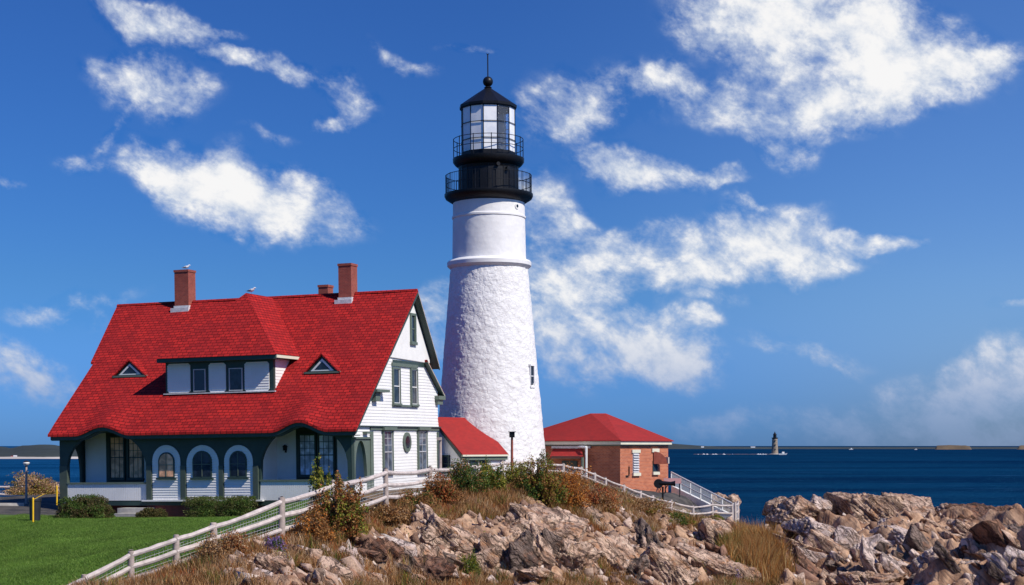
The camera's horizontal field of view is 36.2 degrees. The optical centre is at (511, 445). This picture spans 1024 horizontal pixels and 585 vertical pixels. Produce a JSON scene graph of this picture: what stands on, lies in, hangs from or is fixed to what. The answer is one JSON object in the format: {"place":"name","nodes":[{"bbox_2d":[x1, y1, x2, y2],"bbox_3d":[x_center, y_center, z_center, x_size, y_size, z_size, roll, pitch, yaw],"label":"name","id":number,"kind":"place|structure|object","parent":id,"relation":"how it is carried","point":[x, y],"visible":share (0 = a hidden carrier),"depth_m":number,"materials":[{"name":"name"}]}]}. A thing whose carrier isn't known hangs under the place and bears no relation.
{"place":"outdoors","nodes":[
{"label":"outdoors","id":0,"kind":"place"},
{"bbox_2d":[0,445,77,456],"bbox_3d":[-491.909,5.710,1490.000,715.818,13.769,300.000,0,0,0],"label":"hills","id":1,"kind":"structure","parent":0,"point":[37,451],"depth_m":1412.02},
{"bbox_2d":[0,457,77,458],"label":"beach","id":2,"kind":"structure","parent":0,"point":[34,457],"depth_m":1320.47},
{"bbox_2d":[0,500,309,584],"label":"lawn grass","id":3,"kind":"structure","parent":0,"point":[135,540],"depth_m":73.58,"materials":[{"name":"plant"}]},
{"bbox_2d":[0,446,1023,525],"bbox_3d":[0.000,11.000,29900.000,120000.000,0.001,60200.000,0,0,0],"label":"sea","id":4,"kind":"structure","parent":0,"point":[753,480],"depth_m":643.20,"materials":[{"name":"blue liquid"}]},
{"bbox_2d":[0,479,1023,584],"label":"headland terrain","id":5,"kind":"structure","parent":0,"point":[941,572],"depth_m":78.99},
{"bbox_2d":[1,470,59,494],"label":"bush","id":6,"kind":"object","parent":5,"relation":"on","point":[39,487],"visible":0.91,"depth_m":125.42,"materials":[{"name":"brown plant"}]},
{"bbox_2d":[28,497,41,520],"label":"litter bin","id":7,"kind":"object","parent":5,"relation":"on","point":[37,507],"visible":0.81,"depth_m":91.75,"materials":[{"name":"plastic"}]},
{"bbox_2d":[53,493,115,517],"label":"hedge","id":8,"kind":"object","parent":5,"relation":"on","point":[85,506],"visible":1,"depth_m":95.84,"materials":[{"name":"green plant"}]},
{"bbox_2d":[134,507,167,517],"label":"hedge","id":9,"kind":"object","parent":5,"relation":"on","point":[151,512],"visible":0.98,"depth_m":96.12,"materials":[{"name":"green plant"}]},
{"bbox_2d":[194,524,233,561],"bbox_3d":[-9.975,3.336,52.526,1.412,1.452,1.246,0,0,0],"label":"shrub","id":10,"kind":"object","parent":5,"relation":"on","point":[208,548],"visible":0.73,"depth_m":52.41,"materials":[{"name":"beige plant"}]},
{"bbox_2d":[180,495,259,516],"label":"hedge","id":11,"kind":"object","parent":5,"relation":"on","point":[221,509],"visible":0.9,"depth_m":95.56,"materials":[{"name":"green plant"}]},
{"bbox_2d":[220,525,253,553],"bbox_3d":[-9.353,3.259,53.015,1.370,1.182,1.177,0,0,0],"label":"shrub","id":12,"kind":"object","parent":5,"relation":"on","point":[237,541],"visible":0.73,"depth_m":52.84,"materials":[{"name":"beige plant"}]},
{"bbox_2d":[48,263,445,516],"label":"keepers house","id":13,"kind":"structure","parent":5,"relation":"on","point":[171,405],"depth_m":101.51,"materials":[{"name":"red"}]},
{"bbox_2d":[108,436,125,479],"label":"window","id":14,"kind":"structure","parent":13,"relation":"in","point":[116,444],"depth_m":104.44,"materials":[{"name":"glass"}]},
{"bbox_2d":[126,439,144,479],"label":"window","id":15,"kind":"structure","parent":13,"relation":"in","point":[135,458],"depth_m":103.99,"materials":[{"name":"glass"}]},
{"bbox_2d":[156,452,176,478],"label":"window","id":16,"kind":"structure","parent":13,"relation":"in","point":[166,462],"depth_m":100.39,"materials":[{"name":"glass"}]},
{"bbox_2d":[190,451,213,478],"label":"window","id":17,"kind":"structure","parent":13,"relation":"in","point":[202,460],"depth_m":99.49,"materials":[{"name":"glass"}]},
{"bbox_2d":[227,451,248,478],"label":"window","id":18,"kind":"structure","parent":13,"relation":"in","point":[237,460],"depth_m":98.60,"materials":[{"name":"glass"}]},
{"bbox_2d":[297,433,316,476],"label":"window","id":19,"kind":"structure","parent":13,"relation":"in","point":[307,444],"depth_m":99.59,"materials":[{"name":"glass"}]},
{"bbox_2d":[317,434,334,476],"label":"window","id":20,"kind":"structure","parent":13,"relation":"in","point":[325,444],"depth_m":99.13,"materials":[{"name":"glass"}]},
{"bbox_2d":[382,430,393,471],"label":"window","id":21,"kind":"structure","parent":13,"relation":"in","point":[387,435],"depth_m":100.63,"materials":[{"name":"glass"}]},
{"bbox_2d":[391,367,401,405],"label":"window","id":22,"kind":"structure","parent":13,"relation":"in","point":[396,372],"depth_m":101.87,"materials":[{"name":"glass"}]},
{"bbox_2d":[403,432,411,451],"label":"window","id":23,"kind":"structure","parent":13,"relation":"in","point":[407,442],"depth_m":103.33,"materials":[{"name":"green paint"}]},
{"bbox_2d":[410,313,417,344],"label":"window","id":24,"kind":"structure","parent":13,"relation":"in","point":[413,325],"depth_m":104.37,"materials":[{"name":"green paint"}]},
{"bbox_2d":[410,368,419,406],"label":"window","id":25,"kind":"structure","parent":13,"relation":"in","point":[414,392],"depth_m":104.60,"materials":[{"name":"glass"}]},
{"bbox_2d":[417,430,427,474],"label":"window","id":26,"kind":"structure","parent":13,"relation":"in","point":[422,435],"depth_m":105.80,"materials":[{"name":"glass"}]},
{"bbox_2d":[247,552,287,574],"bbox_3d":[-8.215,4.155,52.844,1.497,1.164,1.635,0,0,0],"label":"boulder","id":27,"kind":"object","parent":5,"relation":"on","point":[273,564],"visible":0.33,"depth_m":52.18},
{"bbox_2d":[263,534,286,551],"bbox_3d":[-8.303,3.524,54.520,0.878,0.892,0.901,0,0,-34],"label":"aster","id":28,"kind":"object","parent":5,"relation":"on","point":[274,542],"visible":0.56,"depth_m":54.39,"materials":[{"name":"purple plant"}]},
{"bbox_2d":[69,459,533,584],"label":"split rail fence","id":29,"kind":"object","parent":5,"relation":"on","point":[280,517],"visible":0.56,"depth_m":56.44,"materials":[{"name":"white wood"}]},
{"bbox_2d":[286,503,338,540],"bbox_3d":[-7.364,2.858,57.564,1.997,1.527,1.659,0,0,0],"label":"shrub","id":30,"kind":"object","parent":5,"relation":"on","point":[315,526],"visible":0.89,"depth_m":57.27,"materials":[{"name":"brown plant"}]},
{"bbox_2d":[306,548,322,560],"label":"boulder","id":31,"kind":"object","parent":5,"relation":"on","point":[315,552],"visible":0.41,"depth_m":55.33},
{"bbox_2d":[306,453,332,516],"bbox_3d":[-7.386,1.618,60.513,1.309,2.685,1.005,0,0,0],"label":"shrub","id":32,"kind":"object","parent":5,"relation":"on","point":[320,479],"visible":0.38,"depth_m":60.44,"materials":[{"name":"green plant"}]},
{"bbox_2d":[313,568,338,584],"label":"stone","id":33,"kind":"object","parent":5,"relation":"on","point":[320,573],"visible":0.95,"depth_m":50.93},
{"bbox_2d":[316,556,352,580],"bbox_3d":[-6.190,4.270,54.359,1.363,0.900,0.934,0,0,-23],"label":"stone","id":34,"kind":"object","parent":5,"relation":"on","point":[334,565],"visible":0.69,"depth_m":54.20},
{"bbox_2d":[307,470,370,537],"bbox_3d":[-6.479,2.269,59.515,2.317,2.696,1.893,0,0,19],"label":"shrub","id":35,"kind":"object","parent":5,"relation":"on","point":[344,510],"visible":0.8,"depth_m":59.16,"materials":[{"name":"green plant"}]},
{"bbox_2d":[357,547,382,557],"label":"stone","id":36,"kind":"object","parent":5,"relation":"on","point":[371,553],"visible":0.99,"depth_m":57.55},
{"bbox_2d":[355,537,387,562],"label":"boulder","id":37,"kind":"object","parent":5,"relation":"on","point":[377,544],"visible":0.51,"depth_m":58.24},
{"bbox_2d":[364,503,412,520],"bbox_3d":[-5.180,2.764,64.987,2.011,0.946,1.684,0,0,31],"label":"shrub","id":38,"kind":"object","parent":5,"relation":"on","point":[391,511],"visible":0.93,"depth_m":64.72,"materials":[{"name":"brown plant"}]},
{"bbox_2d":[384,539,408,565],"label":"boulder","id":39,"kind":"object","parent":5,"relation":"on","point":[395,549],"visible":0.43,"depth_m":59.32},
{"bbox_2d":[380,533,417,556],"bbox_3d":[-4.704,4.020,62.142,1.811,1.026,0.973,0,0,10],"label":"stone","id":40,"kind":"object","parent":5,"relation":"on","point":[411,548],"visible":0.44,"depth_m":62.09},
{"bbox_2d":[382,488,440,509],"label":"shrub","id":41,"kind":"object","parent":5,"relation":"on","point":[415,500],"visible":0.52,"depth_m":67.67,"materials":[{"name":"brown plant"}]},
{"bbox_2d":[404,549,420,569],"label":"stone","id":42,"kind":"object","parent":5,"relation":"on","point":[411,560],"visible":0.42,"depth_m":59.96,"materials":[{"name":"stone"}]},
{"bbox_2d":[416,543,433,556],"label":"stone","id":43,"kind":"object","parent":5,"relation":"on","point":[422,548],"visible":0.62,"depth_m":62.50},
{"bbox_2d":[412,554,456,581],"bbox_3d":[-3.154,4.936,60.639,2.175,1.336,1.860,0,0,29],"label":"boulder","id":44,"kind":"object","parent":5,"relation":"on","point":[440,568],"visible":0.48,"depth_m":60.17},
{"bbox_2d":[68,469,804,584],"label":"dry grass","id":45,"kind":"structure","parent":5,"relation":"on","point":[212,570],"depth_m":61.62,"materials":[{"name":"plant"}]},
{"bbox_2d":[417,502,461,549],"bbox_3d":[-3.024,3.674,64.752,2.329,2.656,2.738,0,0,-13],"label":"outcrop","id":46,"kind":"object","parent":5,"relation":"on","point":[436,530],"visible":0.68,"depth_m":63.66,"materials":[{"name":"stone"}]},
{"bbox_2d":[419,468,468,501],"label":"shrub","id":47,"kind":"object","parent":5,"relation":"on","point":[446,492],"visible":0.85,"depth_m":70.71,"materials":[{"name":"brown plant"}]},
{"bbox_2d":[441,548,469,567],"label":"stone","id":48,"kind":"object","parent":5,"relation":"on","point":[458,562],"visible":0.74,"depth_m":62.95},
{"bbox_2d":[451,524,477,552],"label":"outcrop","id":49,"kind":"object","parent":5,"relation":"on","point":[465,546],"visible":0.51,"depth_m":64.27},
{"bbox_2d":[442,455,492,492],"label":"shrub","id":50,"kind":"object","parent":5,"relation":"on","point":[462,477],"visible":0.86,"depth_m":74.15,"materials":[{"name":"green plant"}]},
{"bbox_2d":[457,548,482,576],"bbox_3d":[-1.736,4.778,63.001,1.189,1.311,0.954,0,0,0],"label":"shrub","id":51,"kind":"object","parent":5,"relation":"on","point":[472,564],"visible":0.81,"depth_m":62.83,"materials":[{"name":"green plant"}]},
{"bbox_2d":[438,417,508,475],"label":"passage","id":52,"kind":"object","parent":5,"relation":"on","point":[461,436],"visible":0.33,"depth_m":109.13,"materials":[{"name":"red wood"}]},
{"bbox_2d":[465,547,505,571],"bbox_3d":[-1.055,5.070,64.480,2.075,1.894,1.997,0,0,0],"label":"boulder","id":53,"kind":"object","parent":5,"relation":"on","point":[489,558],"visible":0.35,"depth_m":63.66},
{"bbox_2d":[439,53,545,472],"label":"lighthouse","id":54,"kind":"object","parent":5,"relation":"on","point":[490,383],"visible":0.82,"depth_m":112.51,"materials":[{"name":"paint"}]},
{"bbox_2d":[528,364,534,387],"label":"window","id":55,"kind":"structure","parent":54,"relation":"in","point":[531,366],"depth_m":113.12,"materials":[{"name":"white glass"}]},
{"bbox_2d":[477,455,509,491],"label":"shrub","id":56,"kind":"object","parent":5,"relation":"on","point":[495,481],"visible":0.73,"depth_m":76.24,"materials":[{"name":"green plant"}]},
{"bbox_2d":[478,533,510,570],"bbox_3d":[-0.236,4.516,64.940,2.506,1.906,2.517,0,0,0],"label":"outcrop","id":57,"kind":"object","parent":5,"relation":"on","point":[488,540],"visible":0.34,"depth_m":64.02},
{"bbox_2d":[502,458,530,489],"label":"shrub","id":58,"kind":"object","parent":5,"relation":"on","point":[518,474],"visible":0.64,"depth_m":78.63,"materials":[{"name":"green plant"}]},
{"bbox_2d":[505,502,530,523],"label":"outcrop","id":59,"kind":"object","parent":5,"relation":"on","point":[515,512],"visible":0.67,"depth_m":68.78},
{"bbox_2d":[507,530,538,572],"bbox_3d":[0.218,4.983,64.496,1.409,3.030,1.972,0,0,-20],"label":"outcrop","id":60,"kind":"object","parent":5,"relation":"on","point":[522,552],"visible":0.62,"depth_m":63.71,"materials":[{"name":"stone"}]},
{"bbox_2d":[515,567,554,581],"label":"outcrop","id":61,"kind":"object","parent":5,"relation":"on","point":[533,573],"visible":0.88,"depth_m":63.11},
{"bbox_2d":[530,521,555,569],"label":"outcrop","id":62,"kind":"object","parent":5,"relation":"on","point":[542,548],"visible":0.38,"depth_m":65.58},
{"bbox_2d":[521,449,572,503],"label":"shrub","id":63,"kind":"object","parent":5,"relation":"on","point":[546,486],"visible":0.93,"depth_m":76.61,"materials":[{"name":"green plant"}]},
{"bbox_2d":[510,503,588,541],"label":"outcrop","id":64,"kind":"object","parent":5,"relation":"on","point":[567,524],"visible":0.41,"depth_m":68.91,"materials":[{"name":"stone"}]},
{"bbox_2d":[542,528,564,554],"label":"outcrop","id":65,"kind":"object","parent":5,"relation":"on","point":[554,541],"visible":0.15,"depth_m":66.50,"materials":[{"name":"stone"}]},
{"bbox_2d":[555,462,591,506],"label":"shrub","id":66,"kind":"object","parent":5,"relation":"on","point":[576,497],"visible":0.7,"depth_m":77.63,"materials":[{"name":"orange plant"}]},
{"bbox_2d":[553,538,602,572],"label":"outcrop","id":67,"kind":"object","parent":5,"relation":"on","point":[567,556],"visible":0.43,"depth_m":66.81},
{"bbox_2d":[571,539,592,576],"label":"outcrop","id":68,"kind":"object","parent":5,"relation":"on","point":[586,546],"visible":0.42,"depth_m":67.26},
{"bbox_2d":[574,502,605,526],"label":"outcrop","id":69,"kind":"object","parent":5,"relation":"on","point":[599,514],"visible":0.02,"depth_m":77.56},
{"bbox_2d":[578,481,622,508],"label":"shrub","id":70,"kind":"object","parent":5,"relation":"on","point":[600,495],"visible":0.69,"depth_m":80.66,"materials":[{"name":"brown plant"}]},
{"bbox_2d":[543,413,672,492],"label":"brick building","id":71,"kind":"structure","parent":5,"relation":"on","point":[618,451],"depth_m":115.73,"materials":[{"name":"red brick"}]},
{"bbox_2d":[587,535,639,566],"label":"boulder","id":72,"kind":"object","parent":5,"relation":"on","point":[617,549],"visible":0.42,"depth_m":72.57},
{"bbox_2d":[237,499,1018,584],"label":"rubble","id":73,"kind":"object","parent":5,"relation":"on","point":[354,565],"visible":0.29,"depth_m":69.54,"materials":[{"name":"stone"}]},
{"bbox_2d":[537,461,733,519],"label":"rail fence","id":74,"kind":"object","parent":5,"relation":"on","point":[640,493],"visible":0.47,"depth_m":95.07,"materials":[{"name":"white wood"}]},
{"bbox_2d":[626,553,649,580],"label":"boulder","id":75,"kind":"object","parent":5,"relation":"on","point":[641,562],"visible":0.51,"depth_m":70.75,"materials":[{"name":"stone"}]},
{"bbox_2d":[633,517,663,548],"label":"boulder","id":76,"kind":"object","parent":5,"relation":"on","point":[642,527],"visible":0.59,"depth_m":75.97,"materials":[{"name":"stone"}]},
{"bbox_2d":[623,495,678,512],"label":"shrub","id":77,"kind":"object","parent":5,"relation":"on","point":[645,504],"visible":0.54,"depth_m":87.54,"materials":[{"name":"brown plant"}]},
{"bbox_2d":[654,479,674,502],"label":"horn","id":78,"kind":"object","parent":5,"relation":"on","point":[659,483],"visible":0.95,"depth_m":100.91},
{"bbox_2d":[643,542,700,584],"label":"boulder","id":79,"kind":"object","parent":5,"relation":"on","point":[668,566],"visible":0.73,"depth_m":73.27,"materials":[{"name":"stone"}]},
{"bbox_2d":[663,512,696,524],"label":"shrub","id":80,"kind":"object","parent":5,"relation":"on","point":[677,516],"visible":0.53,"depth_m":90.70,"materials":[{"name":"green plant"}]},
{"bbox_2d":[671,471,733,518],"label":"sloping railing","id":81,"kind":"object","parent":5,"relation":"on","point":[697,501],"visible":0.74,"depth_m":109.24,"materials":[{"name":"white paint"}]},
{"bbox_2d":[675,539,736,577],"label":"boulder","id":82,"kind":"object","parent":5,"relation":"on","point":[715,563],"visible":0.43,"depth_m":78.27,"materials":[{"name":"stone"}]},
{"bbox_2d":[697,518,732,544],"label":"boulder","id":83,"kind":"object","parent":5,"relation":"on","point":[708,528],"visible":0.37,"depth_m":86.02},
{"bbox_2d":[727,561,764,581],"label":"boulder","id":84,"kind":"object","parent":5,"relation":"on","point":[742,568],"visible":0.36,"depth_m":79.12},
{"bbox_2d":[711,517,802,582],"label":"tall grass","id":85,"kind":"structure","parent":5,"relation":"on","point":[762,550],"depth_m":81.96,"materials":[{"name":"plant"}]},
{"bbox_2d":[765,495,821,528],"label":"boulder","id":86,"kind":"object","parent":5,"relation":"on","point":[796,507],"visible":0.64,"depth_m":92.78,"materials":[{"name":"stone"}]},
{"bbox_2d":[762,496,785,515],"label":"boulder","id":87,"kind":"object","parent":86,"relation":"on","point":[773,504],"visible":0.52,"depth_m":95.69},
{"bbox_2d":[771,533,822,556],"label":"boulder","id":88,"kind":"object","parent":5,"relation":"on","point":[793,543],"visible":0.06,"depth_m":84.62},
{"bbox_2d":[793,547,819,579],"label":"stone","id":89,"kind":"object","parent":5,"relation":"on","point":[809,566],"visible":0.54,"depth_m":81.46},
{"bbox_2d":[781,516,835,535],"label":"boulder","id":90,"kind":"object","parent":5,"relation":"on","point":[804,526],"visible":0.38,"depth_m":89.39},
{"bbox_2d":[791,546,828,563],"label":"stone","id":91,"kind":"object","parent":5,"relation":"on","point":[813,557],"visible":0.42,"depth_m":84.41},
{"bbox_2d":[810,494,832,511],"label":"boulder","id":92,"kind":"object","parent":5,"relation":"on","point":[822,504],"visible":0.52,"depth_m":94.90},
{"bbox_2d":[803,529,848,554],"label":"stone","id":93,"kind":"object","parent":5,"relation":"on","point":[814,538],"visible":0.53,"depth_m":85.22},
{"bbox_2d":[834,525,860,547],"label":"stone","id":94,"kind":"object","parent":5,"relation":"on","point":[846,537],"visible":0.73,"depth_m":85.58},
{"bbox_2d":[823,492,904,523],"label":"boulder","id":95,"kind":"object","parent":5,"relation":"on","point":[864,508],"visible":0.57,"depth_m":94.13,"materials":[{"name":"stone"}]},
{"bbox_2d":[825,571,907,584],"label":"boulder","id":96,"kind":"object","parent":5,"relation":"on","point":[850,578],"visible":0.94,"depth_m":78.69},
{"bbox_2d":[860,534,878,573],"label":"stone","id":97,"kind":"object","parent":5,"relation":"on","point":[868,559],"visible":0.63,"depth_m":79.92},
{"bbox_2d":[848,534,892,562],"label":"boulder","id":98,"kind":"object","parent":5,"relation":"on","point":[873,541],"visible":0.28,"depth_m":84.33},
{"bbox_2d":[857,524,907,546],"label":"boulder","id":99,"kind":"object","parent":5,"relation":"on","point":[898,533],"visible":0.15,"depth_m":86.61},
{"bbox_2d":[880,552,909,578],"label":"stone","id":100,"kind":"object","parent":5,"relation":"on","point":[888,564],"visible":0.91,"depth_m":79.77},
{"bbox_2d":[881,492,935,516],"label":"boulder","id":101,"kind":"object","parent":5,"relation":"on","point":[922,505],"visible":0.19,"depth_m":97.97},
{"bbox_2d":[903,523,929,551],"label":"stone","id":102,"kind":"object","parent":5,"relation":"on","point":[915,539],"visible":0.68,"depth_m":82.45,"materials":[{"name":"stone"}]},
{"bbox_2d":[912,546,935,568],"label":"boulder","id":103,"kind":"object","parent":5,"relation":"on","point":[919,561],"visible":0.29,"depth_m":79.89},
{"bbox_2d":[932,540,960,573],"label":"stone","id":104,"kind":"object","parent":5,"relation":"on","point":[941,552],"visible":1,"depth_m":73.62,"materials":[{"name":"stone"}]},
{"bbox_2d":[938,530,966,541],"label":"boulder","id":105,"kind":"object","parent":5,"relation":"on","point":[949,534],"visible":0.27,"depth_m":85.07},
{"bbox_2d":[950,518,970,535],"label":"boulder","id":106,"kind":"object","parent":5,"relation":"on","point":[959,527],"visible":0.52,"depth_m":87.84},
{"bbox_2d":[963,573,979,584],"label":"stone","id":107,"kind":"object","parent":5,"relation":"on","point":[973,579],"visible":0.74,"depth_m":73.24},
{"bbox_2d":[937,502,1009,521],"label":"boulder","id":108,"kind":"object","parent":5,"relation":"on","point":[978,509],"visible":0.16,"depth_m":96.51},
{"bbox_2d":[964,544,986,558],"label":"stone","id":109,"kind":"object","parent":5,"relation":"on","point":[975,550],"visible":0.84,"depth_m":78.61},
{"bbox_2d":[968,518,1008,546],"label":"stone","id":110,"kind":"object","parent":5,"relation":"on","point":[986,532],"visible":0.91,"depth_m":78.21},
{"bbox_2d":[984,561,1004,580],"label":"stone","id":111,"kind":"object","parent":5,"relation":"on","point":[993,570],"visible":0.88,"depth_m":72.74,"materials":[{"name":"stone"}]},
{"bbox_2d":[981,552,1018,582],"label":"stone","id":112,"kind":"object","parent":5,"relation":"on","point":[999,561],"visible":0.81,"depth_m":72.68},
{"bbox_2d":[1001,529,1021,548],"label":"stone","id":113,"kind":"object","parent":5,"relation":"on","point":[1013,540],"visible":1,"depth_m":77.76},
{"bbox_2d":[1003,546,1023,574],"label":"stone","id":114,"kind":"object","parent":5,"relation":"on","point":[1010,553],"visible":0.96,"depth_m":72.65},
{"bbox_2d":[0,0,1023,445],"label":"sky","id":115,"kind":"structure","parent":0,"point":[747,221],"materials":[{"name":"blue"}]},
{"bbox_2d":[668,444,1017,448],"bbox_3d":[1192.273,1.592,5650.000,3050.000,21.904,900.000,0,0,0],"label":"headland","id":116,"kind":"structure","parent":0,"point":[677,446],"depth_m":5396.07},
{"bbox_2d":[935,445,970,448],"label":"island","id":117,"kind":"structure","parent":0,"point":[952,447],"depth_m":4616.10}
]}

